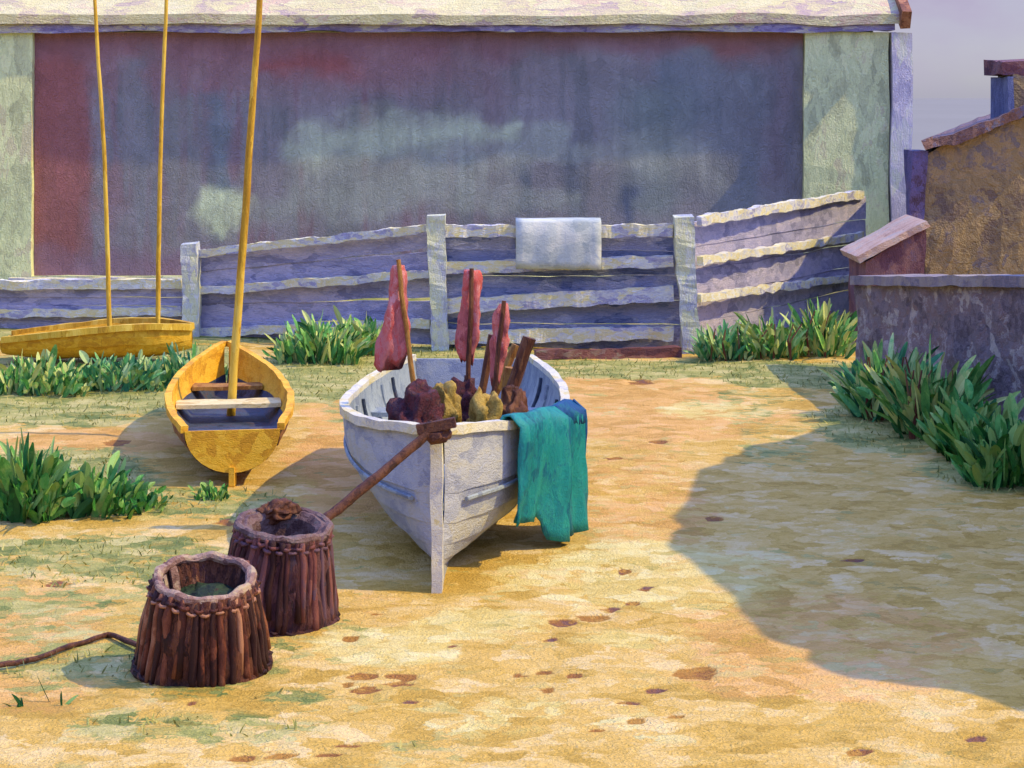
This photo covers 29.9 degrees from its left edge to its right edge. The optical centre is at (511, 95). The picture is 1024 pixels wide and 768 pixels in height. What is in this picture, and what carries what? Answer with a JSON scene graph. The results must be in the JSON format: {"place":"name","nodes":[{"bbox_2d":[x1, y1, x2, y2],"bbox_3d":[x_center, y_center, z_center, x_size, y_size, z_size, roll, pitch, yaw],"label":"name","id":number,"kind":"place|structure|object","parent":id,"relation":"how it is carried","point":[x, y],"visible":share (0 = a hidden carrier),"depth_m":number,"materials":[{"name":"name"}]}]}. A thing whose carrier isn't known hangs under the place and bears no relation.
{"place":"outdoors","nodes":[
{"label":"outdoors","id":0,"kind":"place"},
{"bbox_2d":[0,290,1023,767],"bbox_3d":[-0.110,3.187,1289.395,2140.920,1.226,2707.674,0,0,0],"label":"ground","id":1,"kind":"structure","parent":0,"point":[760,574],"depth_m":9.80,"materials":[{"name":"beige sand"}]},
{"bbox_2d":[3,676,77,706],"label":"weed clump","id":2,"kind":"object","parent":1,"relation":"on","point":[20,703],"visible":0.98,"depth_m":8.20,"materials":[{"name":"green plant"}]},
{"bbox_2d":[0,428,94,523],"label":"weed clump","id":3,"kind":"object","parent":1,"relation":"on","point":[19,486],"visible":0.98,"depth_m":11.71,"materials":[{"name":"green plant"}]},
{"bbox_2d":[0,344,98,397],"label":"weed clump","id":4,"kind":"object","parent":1,"relation":"on","point":[32,377],"visible":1,"depth_m":16.73,"materials":[{"name":"green plant"}]},
{"bbox_2d":[0,634,137,666],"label":"pot rope","id":5,"kind":"object","parent":1,"relation":"on","point":[36,657],"visible":0.92,"depth_m":8.97,"materials":[{"name":"brown fabric"}]},
{"bbox_2d":[23,450,155,519],"bbox_3d":[-2.653,2.442,12.031,0.824,0.377,0.699,0,0,-10],"label":"weed clump","id":6,"kind":"object","parent":1,"relation":"on","point":[102,496],"visible":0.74,"depth_m":11.87,"materials":[{"name":"green plant"}]},
{"bbox_2d":[0,0,193,358],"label":"yellow punt","id":7,"kind":"object","parent":1,"relation":"on","point":[109,336],"visible":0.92,"depth_m":18.59,"materials":[{"name":"paint"}]},
{"bbox_2d":[78,349,173,391],"bbox_3d":[-3.462,2.456,17.095,1.020,0.349,0.764,0,0,0],"label":"weed clump","id":8,"kind":"object","parent":1,"relation":"on","point":[125,374],"visible":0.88,"depth_m":16.95,"materials":[{"name":"green plant"}]},
{"bbox_2d":[107,480,172,515],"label":"weed clump","id":9,"kind":"object","parent":1,"relation":"on","point":[150,500],"visible":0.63,"depth_m":11.98,"materials":[{"name":"green plant"}]},
{"bbox_2d":[139,341,228,380],"bbox_3d":[-2.944,2.405,17.303,0.916,0.443,0.741,0,0,0],"label":"weed clump","id":10,"kind":"object","parent":1,"relation":"on","point":[178,362],"visible":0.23,"depth_m":17.28,"materials":[{"name":"green plant"}]},
{"bbox_2d":[132,551,273,688],"bbox_3d":[-1.400,2.384,8.675,0.637,0.500,0.647,3,13,0],"label":"lobster pot","id":11,"kind":"object","parent":1,"relation":"on","point":[203,622],"visible":0.98,"depth_m":8.48,"materials":[{"name":"wicker"}]},
{"bbox_2d":[188,481,230,500],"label":"weed clump","id":12,"kind":"object","parent":1,"relation":"on","point":[210,489],"visible":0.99,"depth_m":12.37,"materials":[{"name":"green plant"}]},
{"bbox_2d":[164,0,294,487],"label":"sailing dinghy","id":13,"kind":"object","parent":1,"relation":"on","point":[238,421],"visible":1,"depth_m":14.57,"materials":[{"name":"yellow paint"}]},
{"bbox_2d":[227,505,339,637],"bbox_3d":[-1.144,2.357,9.486,0.618,0.554,0.627,2,7,-23],"label":"lobster pot","id":14,"kind":"object","parent":1,"relation":"on","point":[292,560],"visible":0.78,"depth_m":9.27,"materials":[{"name":"red wicker"}]},
{"bbox_2d":[258,497,301,520],"bbox_3d":[-1.164,2.076,9.619,0.218,0.133,0.151,0,0,-14],"label":"cork float","id":15,"kind":"object","parent":14,"relation":"on","point":[282,509],"visible":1,"depth_m":9.59,"materials":[{"name":"brown wood"}]},
{"bbox_2d":[323,417,456,518],"bbox_3d":[-0.656,1.912,9.823,0.793,0.493,0.155,0,0,-28],"label":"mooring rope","id":16,"kind":"object","parent":14,"relation":"attached to","point":[431,432],"visible":0.98,"depth_m":9.87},
{"bbox_2d":[262,310,373,364],"bbox_3d":[-1.872,2.365,18.847,1.099,0.535,1.168,0,0,0],"label":"weed clump","id":17,"kind":"object","parent":1,"relation":"on","point":[307,341],"visible":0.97,"depth_m":18.56,"materials":[{"name":"green plant"}]},
{"bbox_2d":[331,305,380,355],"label":"weed clump","id":18,"kind":"object","parent":1,"relation":"on","point":[370,325],"visible":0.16,"depth_m":19.34,"materials":[{"name":"green plant"}]},
{"bbox_2d":[0,189,864,353],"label":"fence","id":19,"kind":"object","parent":1,"relation":"on","point":[721,266],"visible":0.88,"depth_m":20.24,"materials":[{"name":"grey wood"}]},
{"bbox_2d":[516,217,601,269],"bbox_3d":[0.475,1.509,19.646,0.878,0.523,0.310,0,0,0],"label":"hung cloth","id":20,"kind":"object","parent":19,"relation":"hanging from","point":[572,243],"visible":1,"depth_m":19.51,"materials":[{"name":"white fabric"}]},
{"bbox_2d":[338,354,569,593],"bbox_3d":[-0.351,2.188,12.092,1.435,0.925,4.112,0,0,0],"label":"fishing boat","id":21,"kind":"object","parent":1,"relation":"on","point":[439,512],"visible":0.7,"depth_m":10.51,"materials":[{"name":"white paint"}]},
{"bbox_2d":[373,259,415,382],"bbox_3d":[-0.653,1.685,11.440,0.340,1.435,0.124,0,0,0],"label":"marker flag","id":22,"kind":"object","parent":21,"relation":"on","point":[393,348],"visible":0.88,"depth_m":11.40,"materials":[{"name":"red fabric"}]},
{"bbox_2d":[387,377,444,463],"bbox_3d":[-0.543,1.911,10.979,0.342,0.587,0.496,0,0,0],"label":"net heap","id":23,"kind":"object","parent":21,"relation":"in","point":[419,402],"visible":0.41,"depth_m":10.88,"materials":[{"name":"brown fabric"}]},
{"bbox_2d":[433,378,463,451],"bbox_3d":[-0.401,1.889,11.146,0.238,0.495,0.253,0,0,-15],"label":"ochre sack","id":24,"kind":"object","parent":21,"relation":"in","point":[449,397],"visible":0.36,"depth_m":11.10,"materials":[{"name":"yellow fabric"}]},
{"bbox_2d":[451,373,476,421],"bbox_3d":[-0.263,1.956,11.501,0.260,0.588,0.278,0,0,22],"label":"brown bundle","id":25,"kind":"object","parent":21,"relation":"in","point":[465,385],"visible":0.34,"depth_m":11.44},
{"bbox_2d":[455,268,483,379],"bbox_3d":[-0.255,1.716,11.536,0.149,1.370,0.115,0,0,32],"label":"marker flag","id":26,"kind":"object","parent":21,"relation":"on","point":[468,325],"visible":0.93,"depth_m":11.51,"materials":[{"name":"red fabric"}]},
{"bbox_2d":[468,386,502,421],"bbox_3d":[-0.149,1.919,10.997,0.211,0.532,0.306,0,0,0],"label":"straw bundle","id":27,"kind":"object","parent":21,"relation":"in","point":[483,407],"visible":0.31,"depth_m":10.92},
{"bbox_2d":[479,333,491,393],"bbox_3d":[-0.199,1.898,11.899,0.193,0.853,0.059,0,0,0],"label":"stake","id":28,"kind":"object","parent":21,"relation":"in","point":[484,376],"visible":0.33,"depth_m":11.88,"materials":[{"name":"brown wood"}]},
{"bbox_2d":[490,300,510,396],"bbox_3d":[-0.105,1.803,11.321,0.194,1.202,0.099,0,0,-16],"label":"marker flag","id":29,"kind":"object","parent":21,"relation":"on","point":[500,339],"visible":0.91,"depth_m":11.31,"materials":[{"name":"red fabric"}]},
{"bbox_2d":[489,344,517,396],"bbox_3d":[-0.132,1.953,12.200,0.375,0.752,0.064,0,0,0],"label":"stake","id":30,"kind":"object","parent":21,"relation":"in","point":[510,358],"visible":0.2,"depth_m":12.17,"materials":[{"name":"brown wood"}]},
{"bbox_2d":[502,367,511,394],"bbox_3d":[-0.023,2.003,11.900,0.153,0.638,0.075,0,0,0],"label":"stake","id":31,"kind":"object","parent":21,"relation":"in","point":[507,371],"visible":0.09,"depth_m":11.88,"materials":[{"name":"brown wood"}]},
{"bbox_2d":[501,384,529,413],"bbox_3d":[0.004,1.935,11.395,0.236,0.445,0.288,0,0,0],"label":"canvas roll","id":32,"kind":"object","parent":21,"relation":"in","point":[514,399],"visible":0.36,"depth_m":11.36,"materials":[{"name":"brown fabric"}]},
{"bbox_2d":[507,336,534,386],"bbox_3d":[-0.034,1.897,11.698,0.356,0.866,0.085,0,0,0],"label":"stake","id":33,"kind":"object","parent":21,"relation":"in","point":[524,351],"visible":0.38,"depth_m":11.67,"materials":[{"name":"brown wood"}]},
{"bbox_2d":[500,398,588,541],"bbox_3d":[0.204,2.171,11.056,0.266,0.847,1.105,0,0,19],"label":"tarpaulin","id":34,"kind":"object","parent":21,"relation":"on","point":[552,459],"visible":1,"depth_m":10.96,"materials":[{"name":"teal fabric"}]},
{"bbox_2d":[0,0,912,288],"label":"boathouse","id":35,"kind":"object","parent":1,"relation":"on","point":[382,114],"visible":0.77,"depth_m":26.12,"materials":[{"name":"green stone"}]},
{"bbox_2d":[34,32,802,275],"bbox_3d":[-1.270,0.789,26.160,10.461,3.311,0.080,0,0,0],"label":"door","id":36,"kind":"structure","parent":35,"relation":"in","point":[354,131],"depth_m":26.12,"materials":[{"name":"paint"}]},
{"bbox_2d":[532,346,682,359],"bbox_3d":[0.944,2.564,19.119,1.511,0.137,0.194,0,0,-7],"label":"kerb edging","id":37,"kind":"object","parent":1,"relation":"on","point":[557,353],"visible":0.94,"depth_m":19.05,"materials":[{"name":"red brick"}]},
{"bbox_2d":[683,319,758,360],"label":"weed clump","id":38,"kind":"object","parent":1,"relation":"on","point":[725,344],"visible":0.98,"depth_m":18.80,"materials":[{"name":"green plant"}]},
{"bbox_2d":[734,308,809,359],"bbox_3d":[2.571,2.369,19.070,0.842,0.520,0.828,0,0,0],"label":"weed clump","id":39,"kind":"object","parent":1,"relation":"on","point":[771,341],"visible":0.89,"depth_m":18.84,"materials":[{"name":"green plant"}]},
{"bbox_2d":[779,296,856,358],"bbox_3d":[3.171,2.316,19.231,1.032,0.632,0.940,0,0,14],"label":"weed clump","id":40,"kind":"object","parent":1,"relation":"on","point":[825,334],"visible":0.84,"depth_m":19.06,"materials":[{"name":"green plant"}]},
{"bbox_2d":[817,333,943,421],"bbox_3d":[3.071,2.292,15.543,1.071,0.679,0.957,0,0,0],"label":"dock plant","id":41,"kind":"object","parent":1,"relation":"on","point":[854,402],"visible":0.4,"depth_m":15.49,"materials":[{"name":"green plant"}]},
{"bbox_2d":[840,213,929,340],"bbox_3d":[3.887,1.936,20.075,0.747,1.360,1.082,0,0,0],"label":"lean to","id":42,"kind":"object","parent":1,"relation":"on","point":[898,246],"visible":0.45,"depth_m":19.60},
{"bbox_2d":[855,334,1007,439],"bbox_3d":[3.235,2.240,14.763,1.174,0.788,0.987,0,0,10],"label":"dock plant","id":43,"kind":"object","parent":1,"relation":"on","point":[903,398],"visible":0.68,"depth_m":14.58,"materials":[{"name":"green plant"}]},
{"bbox_2d":[849,274,1023,421],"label":"field wall","id":44,"kind":"structure","parent":1,"relation":"on","point":[962,319],"depth_m":15.83,"materials":[{"name":"grey stone"}]},
{"bbox_2d":[902,58,1023,274],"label":"outbuilding","id":45,"kind":"structure","parent":1,"relation":"on","point":[964,184],"depth_m":21.00,"materials":[{"name":"paint"}]},
{"bbox_2d":[904,379,1023,461],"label":"dock plant","id":46,"kind":"object","parent":1,"relation":"on","point":[937,440],"visible":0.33,"depth_m":13.86,"materials":[{"name":"green plant"}]},
{"bbox_2d":[934,393,1023,489],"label":"dock plant","id":47,"kind":"object","parent":1,"relation":"on","point":[993,455],"visible":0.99,"depth_m":12.76,"materials":[{"name":"green plant"}]},
{"bbox_2d":[911,99,990,149],"bbox_3d":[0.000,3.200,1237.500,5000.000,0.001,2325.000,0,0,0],"label":"sea","id":48,"kind":"structure","parent":0,"point":[931,116],"depth_m":351.10,"materials":[{"name":"purple liquid"}]},
{"bbox_2d":[889,0,1023,98],"label":"sky","id":49,"kind":"structure","parent":0,"point":[953,40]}
]}

